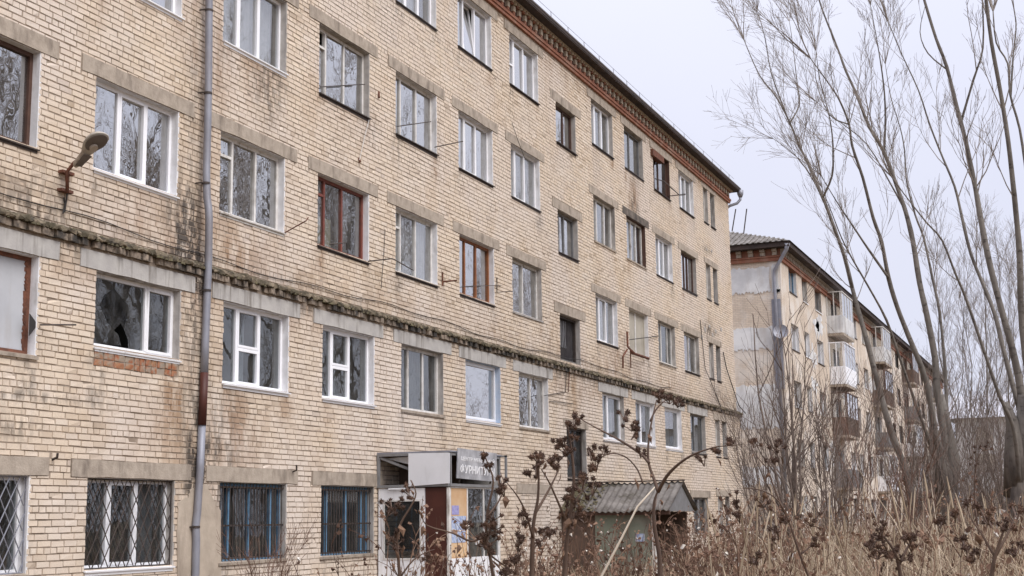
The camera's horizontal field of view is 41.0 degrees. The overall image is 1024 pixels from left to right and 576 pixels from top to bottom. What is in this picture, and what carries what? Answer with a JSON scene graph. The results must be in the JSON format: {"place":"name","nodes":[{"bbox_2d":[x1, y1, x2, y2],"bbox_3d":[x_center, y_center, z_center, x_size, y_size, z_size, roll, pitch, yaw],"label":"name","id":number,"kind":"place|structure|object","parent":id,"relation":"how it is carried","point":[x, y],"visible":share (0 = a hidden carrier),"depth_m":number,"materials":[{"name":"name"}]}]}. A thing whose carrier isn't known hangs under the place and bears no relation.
{"place":"outdoors","nodes":[
{"label":"outdoors","id":0,"kind":"place"},
{"bbox_2d":[533,0,1023,493],"label":"sky","id":1,"kind":"structure","parent":0,"point":[671,52],"materials":[{"name":"white"}]},
{"bbox_2d":[949,394,1016,527],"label":"distant house","id":2,"kind":"structure","parent":0,"point":[963,420],"depth_m":111.81,"materials":[{"name":"grey"}]},
{"bbox_3d":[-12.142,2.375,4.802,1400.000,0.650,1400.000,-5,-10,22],"label":"ground","id":3,"kind":"structure","parent":0,"visible":0},
{"bbox_2d":[216,514,319,575],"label":"bare shrub","id":4,"kind":"object","parent":3,"relation":"on","point":[269,562],"visible":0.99,"depth_m":21.43,"materials":[{"name":"plant"}]},
{"bbox_2d":[0,0,745,575],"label":"apartment building","id":5,"kind":"structure","parent":3,"relation":"on","point":[276,266],"depth_m":25.95,"materials":[{"name":"yellow brick"}]},
{"bbox_2d":[0,474,30,575],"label":"window","id":6,"kind":"structure","parent":5,"relation":"in","point":[18,526],"depth_m":18.12,"materials":[{"name":"white plastic"}]},
{"bbox_2d":[0,247,40,359],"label":"window","id":7,"kind":"structure","parent":5,"relation":"in","point":[19,271],"depth_m":18.49,"materials":[{"name":"wood"}]},
{"bbox_2d":[0,35,41,153],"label":"window","id":8,"kind":"structure","parent":5,"relation":"in","point":[20,65],"depth_m":19.03,"materials":[{"name":"brown paint"}]},
{"bbox_2d":[57,131,108,211],"bbox_3d":[-6.038,-1.621,19.201,1.002,1.010,0.330,-8,-12,38],"label":"wall lamp","id":9,"kind":"object","parent":5,"relation":"attached to","point":[93,142],"visible":1,"depth_m":19.16,"materials":[{"name":"metal"}]},
{"bbox_2d":[83,477,175,575],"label":"window","id":10,"kind":"structure","parent":5,"relation":"in","point":[142,494],"depth_m":20.39,"materials":[{"name":"white plastic"}]},
{"bbox_2d":[93,77,179,200],"bbox_3d":[-5.887,-2.264,21.191,0.349,1.480,2.060,-5,-10,22],"label":"window","id":11,"kind":"structure","parent":5,"relation":"in","point":[141,147],"depth_m":21.35,"materials":[{"name":"white plastic"}]},
{"bbox_2d":[93,271,181,363],"bbox_3d":[-5.733,0.479,20.679,0.335,1.178,2.060,-5,-10,22],"label":"window","id":12,"kind":"structure","parent":5,"relation":"in","point":[172,314],"depth_m":21.11,"materials":[{"name":"white plastic"}]},
{"bbox_2d":[141,0,184,21],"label":"window","id":13,"kind":"structure","parent":5,"relation":"in","point":[173,8],"depth_m":22.33,"materials":[{"name":"white plastic"}]},
{"bbox_2d":[219,131,286,236],"bbox_3d":[-4.662,-1.792,24.087,0.362,1.480,2.060,-5,-10,22],"label":"window","id":14,"kind":"structure","parent":5,"relation":"in","point":[252,177],"depth_m":24.23,"materials":[{"name":"white paint"}]},
{"bbox_2d":[218,482,287,565],"bbox_3d":[-4.455,3.962,23.062,0.335,1.345,2.060,-5,-10,22],"label":"window","id":15,"kind":"structure","parent":5,"relation":"in","point":[275,513],"depth_m":23.21,"materials":[{"name":"blue paint"}]},
{"bbox_2d":[223,0,288,77],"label":"window","id":16,"kind":"structure","parent":5,"relation":"in","point":[246,28],"depth_m":24.93,"materials":[{"name":"white plastic"}]},
{"bbox_2d":[222,301,290,396],"bbox_3d":[-4.520,1.084,23.558,0.432,1.448,2.060,-5,-10,22],"label":"window","id":17,"kind":"structure","parent":5,"relation":"in","point":[281,326],"depth_m":23.74,"materials":[{"name":"white plastic"}]},
{"bbox_2d":[317,173,370,264],"bbox_3d":[-3.475,-1.318,26.998,0.467,1.480,2.060,-5,-10,22],"label":"window","id":18,"kind":"structure","parent":5,"relation":"in","point":[362,199],"depth_m":27.41,"materials":[{"name":"red paint"}]},
{"bbox_2d":[319,23,371,121],"bbox_3d":[-3.463,-4.280,27.475,0.366,1.480,2.060,-5,-10,22],"label":"window","id":19,"kind":"structure","parent":5,"relation":"in","point":[341,62],"depth_m":27.65,"materials":[{"name":"white paint"}]},
{"bbox_2d":[319,485,375,559],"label":"window","id":20,"kind":"structure","parent":5,"relation":"in","point":[365,495],"depth_m":26.13,"materials":[{"name":"blue paint"}]},
{"bbox_2d":[322,325,376,408],"bbox_3d":[-3.288,1.555,26.451,0.434,1.448,2.060,-5,-10,22],"label":"window","id":21,"kind":"structure","parent":5,"relation":"in","point":[367,395],"depth_m":26.63,"materials":[{"name":"white plastic"}]},
{"bbox_2d":[395,0,437,31],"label":"window","id":22,"kind":"structure","parent":5,"relation":"in","point":[412,6],"depth_m":31.36,"materials":[{"name":"white plastic"}]},
{"bbox_2d":[395,71,438,157],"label":"window","id":23,"kind":"structure","parent":5,"relation":"in","point":[414,104],"depth_m":30.57,"materials":[{"name":"white paint"}]},
{"bbox_2d":[395,207,439,288],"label":"window","id":24,"kind":"structure","parent":5,"relation":"in","point":[409,249],"depth_m":30.20,"materials":[{"name":"white paint"}]},
{"bbox_2d":[400,344,445,417],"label":"window","id":25,"kind":"structure","parent":5,"relation":"in","point":[413,358],"depth_m":29.63,"materials":[{"name":"white paint"}]},
{"bbox_2d":[377,450,506,575],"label":"shop porch","id":26,"kind":"object","parent":5,"relation":"attached to","point":[443,493],"visible":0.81,"depth_m":26.80,"materials":[{"name":"white paint"}]},
{"bbox_2d":[425,487,446,575],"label":"brown door","id":27,"kind":"structure","parent":26,"relation":"in","point":[435,498],"depth_m":26.47,"materials":[{"name":"paint"}]},
{"bbox_2d":[448,486,498,556],"bbox_3d":[-0.752,4.694,27.471,0.050,1.375,2.347,-5,-10,22],"label":"window frame","id":28,"kind":"structure","parent":26,"relation":"in","point":[482,489],"depth_m":27.88,"materials":[{"name":"white paint"}]},
{"bbox_2d":[456,448,496,483],"bbox_3d":[-0.725,3.602,27.598,0.099,0.671,1.900,-5,-10,22],"label":"shop sign","id":29,"kind":"object","parent":26,"relation":"attached to","point":[469,464],"visible":0.79,"depth_m":27.41,"materials":[{"name":"metal"}]},
{"bbox_2d":[457,0,492,71],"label":"window","id":30,"kind":"structure","parent":5,"relation":"in","point":[474,38],"depth_m":34.06,"materials":[{"name":"white plastic"}]},
{"bbox_2d":[458,110,494,187],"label":"window","id":31,"kind":"structure","parent":5,"relation":"in","point":[475,160],"depth_m":33.48,"materials":[{"name":"white plastic"}]},
{"bbox_2d":[459,234,495,307],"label":"window","id":32,"kind":"structure","parent":5,"relation":"in","point":[476,259],"depth_m":32.99,"materials":[{"name":"paint"}]},
{"bbox_2d":[465,359,501,426],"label":"window","id":33,"kind":"structure","parent":5,"relation":"in","point":[483,395],"depth_m":32.49,"materials":[{"name":"white plastic"}]},
{"bbox_2d":[509,32,539,105],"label":"window","id":34,"kind":"structure","parent":5,"relation":"in","point":[523,64],"depth_m":36.89,"materials":[{"name":"white plastic"}]},
{"bbox_2d":[510,143,541,213],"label":"window","id":35,"kind":"structure","parent":5,"relation":"in","point":[525,177],"depth_m":36.55,"materials":[{"name":"white plastic"}]},
{"bbox_2d":[512,257,543,322],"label":"window","id":36,"kind":"structure","parent":5,"relation":"in","point":[526,282],"depth_m":35.95,"materials":[{"name":"white paint"}]},
{"bbox_2d":[518,372,549,432],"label":"window","id":37,"kind":"structure","parent":5,"relation":"in","point":[533,405],"depth_m":35.42,"materials":[{"name":"white paint"}]},
{"bbox_2d":[555,102,577,155],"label":"window","id":38,"kind":"structure","parent":5,"relation":"in","point":[565,121],"depth_m":39.68,"materials":[{"name":"brown paint"}]},
{"bbox_2d":[557,210,579,263],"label":"window","id":39,"kind":"structure","parent":5,"relation":"in","point":[567,225],"depth_m":39.16,"materials":[{"name":"grey paint"}]},
{"bbox_2d":[559,313,580,364],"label":"window","id":40,"kind":"structure","parent":5,"relation":"in","point":[570,328],"depth_m":38.84,"materials":[{"name":"glass"}]},
{"bbox_2d":[566,427,588,481],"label":"window","id":41,"kind":"structure","parent":5,"relation":"in","point":[581,457],"depth_m":38.40,"materials":[{"name":"glass"}]},
{"bbox_2d":[591,99,614,159],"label":"window","id":42,"kind":"structure","parent":5,"relation":"in","point":[607,118],"depth_m":42.84,"materials":[{"name":"white plastic"}]},
{"bbox_2d":[593,195,616,252],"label":"window","id":43,"kind":"structure","parent":5,"relation":"in","point":[609,210],"depth_m":42.69,"materials":[{"name":"white paint"}]},
{"bbox_2d":[595,293,618,349],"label":"window","id":44,"kind":"structure","parent":5,"relation":"in","point":[601,338],"depth_m":41.98,"materials":[{"name":"white plastic"}]},
{"bbox_2d":[602,392,624,443],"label":"window","id":45,"kind":"structure","parent":5,"relation":"in","point":[607,398],"depth_m":41.60,"materials":[{"name":"white plastic"}]},
{"bbox_2d":[623,125,643,181],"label":"window","id":46,"kind":"structure","parent":5,"relation":"in","point":[638,150],"depth_m":46.14,"materials":[{"name":"grey paint"}]},
{"bbox_2d":[626,216,647,269],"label":"window","id":47,"kind":"structure","parent":5,"relation":"in","point":[638,229],"depth_m":45.54,"materials":[{"name":"white paint"}]},
{"bbox_2d":[629,308,649,359],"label":"window","id":48,"kind":"structure","parent":5,"relation":"in","point":[638,322],"depth_m":44.75,"materials":[{"name":"paint"}]},
{"bbox_2d":[635,400,656,448],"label":"window","id":49,"kind":"structure","parent":5,"relation":"in","point":[649,407],"depth_m":44.57,"materials":[{"name":"white plastic"}]},
{"bbox_2d":[653,159,671,201],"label":"window","id":50,"kind":"structure","parent":5,"relation":"in","point":[665,176],"depth_m":49.06,"materials":[{"name":"brown paint"}]},
{"bbox_2d":[655,234,673,284],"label":"window","id":51,"kind":"structure","parent":5,"relation":"in","point":[666,253],"depth_m":48.42,"materials":[{"name":"white plastic"}]},
{"bbox_2d":[658,320,677,368],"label":"window","id":52,"kind":"structure","parent":5,"relation":"in","point":[670,351],"depth_m":47.99,"materials":[{"name":"white paint"}]},
{"bbox_2d":[664,407,682,451],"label":"window","id":53,"kind":"structure","parent":5,"relation":"in","point":[677,424],"depth_m":47.48,"materials":[{"name":"white plastic"}]},
{"bbox_2d":[678,170,694,218],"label":"window","id":54,"kind":"structure","parent":5,"relation":"in","point":[688,200],"depth_m":51.89,"materials":[{"name":"white plastic"}]},
{"bbox_2d":[681,250,697,296],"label":"window","id":55,"kind":"structure","parent":5,"relation":"in","point":[688,263],"depth_m":51.08,"materials":[{"name":"glass"}]},
{"bbox_2d":[684,332,700,376],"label":"window","id":56,"kind":"structure","parent":5,"relation":"in","point":[694,340],"depth_m":50.90,"materials":[{"name":"white paint"}]},
{"bbox_2d":[690,413,707,454],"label":"window","id":57,"kind":"structure","parent":5,"relation":"in","point":[699,425],"depth_m":50.37,"materials":[{"name":"grey paint"}]},
{"bbox_2d":[693,497,708,535],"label":"window","id":58,"kind":"structure","parent":5,"relation":"in","point":[702,503],"depth_m":49.88,"materials":[{"name":"glass"}]},
{"bbox_2d":[379,480,438,575],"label":"burdock","id":59,"kind":"object","parent":3,"relation":"on","point":[396,547],"visible":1,"depth_m":5.29,"materials":[{"name":"brown plant"}]},
{"bbox_2d":[286,499,549,575],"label":"pale weeds","id":60,"kind":"object","parent":3,"relation":"on","point":[442,557],"visible":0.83,"depth_m":9.55,"materials":[{"name":"plant"}]},
{"bbox_2d":[421,450,520,575],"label":"burdock","id":61,"kind":"object","parent":3,"relation":"on","point":[484,538],"visible":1,"depth_m":4.87,"materials":[{"name":"brown plant"}]},
{"bbox_2d":[503,450,560,575],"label":"burdock","id":62,"kind":"object","parent":3,"relation":"on","point":[547,530],"visible":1,"depth_m":4.79,"materials":[{"name":"brown plant"}]},
{"bbox_2d":[535,411,601,575],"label":"burdock","id":63,"kind":"object","parent":3,"relation":"on","point":[569,522],"visible":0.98,"depth_m":4.99,"materials":[{"name":"brown plant"}]},
{"bbox_2d":[225,523,1003,575],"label":"dry undergrowth","id":64,"kind":"object","parent":3,"relation":"on","point":[646,574],"depth_m":16.49,"materials":[{"name":"plant"}]},
{"bbox_2d":[600,487,654,575],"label":"leaning cane","id":65,"kind":"object","parent":3,"relation":"on","point":[621,538],"visible":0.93,"depth_m":5.35,"materials":[{"name":"plant"}]},
{"bbox_2d":[559,480,697,575],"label":"entrance porch","id":66,"kind":"object","parent":3,"relation":"on","point":[611,501],"visible":0.62,"depth_m":35.89,"materials":[{"name":"metal"}]},
{"bbox_2d":[452,499,806,575],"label":"rusty weeds","id":67,"kind":"object","parent":3,"relation":"on","point":[540,567],"visible":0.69,"depth_m":10.60,"materials":[{"name":"plant"}]},
{"bbox_2d":[582,388,741,575],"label":"burdock","id":68,"kind":"object","parent":3,"relation":"on","point":[592,467],"visible":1,"depth_m":5.19,"materials":[{"name":"brown plant"}]},
{"bbox_2d":[705,355,786,550],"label":"bare shrub","id":69,"kind":"object","parent":3,"relation":"on","point":[744,465],"visible":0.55,"depth_m":26.20,"materials":[{"name":"plant"}]},
{"bbox_2d":[714,327,825,557],"bbox_3d":[5.742,3.578,30.075,2.585,5.802,2.527,-5,-10,22],"label":"bare shrub","id":70,"kind":"object","parent":3,"relation":"on","point":[761,430],"visible":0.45,"depth_m":30.19,"materials":[{"name":"plant"}]},
{"bbox_2d":[731,437,822,575],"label":"burdock","id":71,"kind":"object","parent":3,"relation":"on","point":[765,496],"visible":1,"depth_m":5.60,"materials":[{"name":"brown plant"}]},
{"bbox_2d":[706,256,872,559],"bbox_3d":[4.097,1.944,20.159,2.207,5.089,2.681,-5,-10,22],"label":"bare shrub","id":72,"kind":"object","parent":3,"relation":"on","point":[793,482],"visible":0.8,"depth_m":20.13,"materials":[{"name":"plant"}]},
{"bbox_2d":[560,465,1023,575],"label":"dry grass","id":73,"kind":"structure","parent":3,"relation":"on","point":[940,567],"depth_m":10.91,"materials":[{"name":"plant"}]},
{"bbox_2d":[704,0,919,533],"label":"bare tree","id":74,"kind":"object","parent":3,"relation":"on","point":[883,404],"visible":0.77,"depth_m":34.54,"materials":[{"name":"grey plant"}]},
{"bbox_2d":[761,351,877,547],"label":"bare shrub","id":75,"kind":"object","parent":3,"relation":"on","point":[822,465],"visible":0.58,"depth_m":23.09,"materials":[{"name":"plant"}]},
{"bbox_2d":[729,209,943,548],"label":"apartment building","id":76,"kind":"structure","parent":3,"relation":"on","point":[769,267],"depth_m":74.86,"materials":[{"name":"beige brick"},{"name":"plaster"},{"name":"slate"}]},
{"bbox_2d":[791,323,800,353],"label":"window","id":77,"kind":"structure","parent":76,"relation":"in","point":[795,342],"depth_m":73.29,"materials":[{"name":"white plastic"}]},
{"bbox_2d":[718,0,961,543],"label":"bare tree","id":78,"kind":"object","parent":3,"relation":"on","point":[943,406],"visible":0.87,"depth_m":30.83,"materials":[{"name":"grey plant"}]},
{"bbox_2d":[778,322,910,538],"bbox_3d":[7.865,3.617,31.503,4.145,5.867,1.769,3,-10,-24],"label":"bare shrub","id":79,"kind":"object","parent":3,"relation":"on","point":[878,362],"visible":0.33,"depth_m":31.40,"materials":[{"name":"plant"}]},
{"bbox_2d":[767,352,926,543],"bbox_3d":[6.020,3.069,24.668,2.386,4.328,2.521,1,-10,-13],"label":"bare shrub","id":80,"kind":"object","parent":3,"relation":"on","point":[864,458],"visible":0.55,"depth_m":24.88,"materials":[{"name":"plant"}]},
{"bbox_2d":[705,470,1023,575],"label":"plume stalk","id":81,"kind":"object","parent":3,"relation":"on","point":[907,521],"visible":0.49,"depth_m":9.05,"materials":[{"name":"plant"}]},
{"bbox_2d":[819,328,931,550],"bbox_3d":[7.378,3.208,28.288,2.500,5.233,2.284,-5,-10,22],"label":"bare shrub","id":82,"kind":"object","parent":3,"relation":"on","point":[876,457],"visible":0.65,"depth_m":28.32,"materials":[{"name":"plant"}]},
{"bbox_2d":[807,310,955,534],"bbox_3d":[10.377,4.217,38.410,4.540,6.712,3.334,-5,-10,22],"label":"bare shrub","id":83,"kind":"object","parent":3,"relation":"on","point":[912,462],"visible":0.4,"depth_m":38.38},
{"bbox_2d":[809,388,958,570],"bbox_3d":[4.862,2.700,18.052,1.952,2.942,1.270,-9,-13,41],"label":"bare shrub","id":84,"kind":"object","parent":3,"relation":"on","point":[888,477],"visible":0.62,"depth_m":17.94,"materials":[{"name":"plant"}]},
{"bbox_2d":[863,519,917,575],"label":"burdock","id":85,"kind":"object","parent":3,"relation":"on","point":[910,537],"visible":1,"depth_m":4.97,"materials":[{"name":"brown plant"}]},
{"bbox_2d":[841,339,945,525],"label":"bare shrub","id":86,"kind":"object","parent":3,"relation":"on","point":[925,421],"visible":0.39,"depth_m":36.70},
{"bbox_2d":[832,333,955,526],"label":"bare shrub","id":87,"kind":"object","parent":3,"relation":"on","point":[900,438],"visible":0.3,"depth_m":42.80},
{"bbox_2d":[782,0,1023,534],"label":"bare tree","id":88,"kind":"object","parent":3,"relation":"on","point":[1013,479],"visible":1,"depth_m":24.89,"materials":[{"name":"grey plant"}]},
{"bbox_2d":[862,318,953,523],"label":"bare shrub","id":89,"kind":"object","parent":3,"relation":"on","point":[908,414],"visible":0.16,"depth_m":45.62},
{"bbox_2d":[871,388,973,531],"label":"bare shrub","id":90,"kind":"object","parent":3,"relation":"on","point":[919,461],"visible":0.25,"depth_m":33.30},
{"bbox_2d":[859,348,985,526],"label":"bare shrub","id":91,"kind":"object","parent":3,"relation":"on","point":[918,437],"visible":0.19,"depth_m":41.44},
{"bbox_2d":[853,348,998,541],"bbox_3d":[8.774,3.526,28.880,2.949,4.675,1.949,-5,-10,22],"label":"bare shrub","id":92,"kind":"object","parent":3,"relation":"on","point":[930,445],"visible":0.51,"depth_m":29.05,"materials":[{"name":"plant"}]},
{"bbox_2d":[901,415,984,519],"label":"bare shrub","id":93,"kind":"object","parent":3,"relation":"on","point":[960,462],"visible":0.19,"depth_m":39.12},
{"bbox_2d":[890,368,997,517],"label":"bare shrub","id":94,"kind":"object","parent":3,"relation":"on","point":[962,436],"visible":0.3,"depth_m":43.06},
{"bbox_2d":[886,334,1002,543],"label":"bare shrub","id":95,"kind":"object","parent":3,"relation":"on","point":[947,460],"visible":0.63,"depth_m":25.38,"materials":[{"name":"plant"}]},
{"bbox_2d":[917,270,978,489],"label":"bare tree","id":96,"kind":"object","parent":3,"relation":"on","point":[958,317],"visible":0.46,"depth_m":63.28,"materials":[{"name":"brown plant"}]},
{"bbox_2d":[903,337,993,515],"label":"bare shrub","id":97,"kind":"object","parent":3,"relation":"on","point":[952,414],"visible":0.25,"depth_m":40.75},
{"bbox_2d":[917,206,985,430],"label":"bare tree","id":98,"kind":"object","parent":3,"relation":"on","point":[944,299],"visible":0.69,"depth_m":49.28,"materials":[{"name":"brown plant"}]},
{"bbox_2d":[926,384,1005,525],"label":"bare shrub","id":99,"kind":"object","parent":3,"relation":"on","point":[984,458],"visible":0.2,"depth_m":39.69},
{"bbox_2d":[915,373,1023,541],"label":"bare shrub","id":100,"kind":"object","parent":3,"relation":"on","point":[995,470],"visible":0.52,"depth_m":28.38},
{"bbox_2d":[946,452,1000,544],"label":"bare shrub","id":101,"kind":"object","parent":3,"relation":"on","point":[961,486],"visible":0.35,"depth_m":24.38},
{"bbox_2d":[939,342,1008,519],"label":"bare shrub","id":102,"kind":"object","parent":3,"relation":"on","point":[971,418],"visible":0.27,"depth_m":45.39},
{"bbox_2d":[944,245,1010,522],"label":"bare tree","id":103,"kind":"object","parent":3,"relation":"on","point":[959,294],"visible":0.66,"depth_m":59.25,"materials":[{"name":"brown plant"}]},
{"bbox_2d":[932,498,1023,575],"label":"burdock","id":104,"kind":"object","parent":3,"relation":"on","point":[977,507],"visible":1,"depth_m":4.20,"materials":[{"name":"brown plant"}]},
{"bbox_2d":[969,442,992,575],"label":"burdock","id":105,"kind":"object","parent":3,"relation":"on","point":[977,464],"visible":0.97,"depth_m":8.50,"materials":[{"name":"brown plant"}]},
{"bbox_2d":[943,193,1023,503],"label":"bare tree","id":106,"kind":"object","parent":3,"relation":"on","point":[986,336],"visible":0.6,"depth_m":51.11,"materials":[{"name":"brown plant"}]},
{"bbox_2d":[953,330,1014,526],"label":"bare shrub","id":107,"kind":"object","parent":3,"relation":"on","point":[980,499],"visible":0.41,"depth_m":33.46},
{"bbox_2d":[967,386,1015,523],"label":"bare shrub","id":108,"kind":"object","parent":3,"relation":"on","point":[1001,473],"visible":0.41,"depth_m":30.81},
{"bbox_2d":[969,306,1016,506],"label":"bare tree","id":109,"kind":"object","parent":3,"relation":"on","point":[984,373],"visible":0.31,"depth_m":76.24,"materials":[{"name":"brown plant"}]},
{"bbox_2d":[969,271,1018,505],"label":"bare tree","id":110,"kind":"object","parent":3,"relation":"on","point":[1016,331],"visible":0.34,"depth_m":67.19,"materials":[{"name":"brown plant"}]},
{"bbox_2d":[978,209,1023,416],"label":"bare tree","id":111,"kind":"object","parent":3,"relation":"on","point":[1008,386],"visible":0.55,"depth_m":55.37,"materials":[{"name":"brown plant"}]},
{"bbox_2d":[994,243,1023,412],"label":"bare tree","id":112,"kind":"object","parent":3,"relation":"on","point":[1010,308],"visible":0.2,"depth_m":61.41,"materials":[{"name":"brown plant"}]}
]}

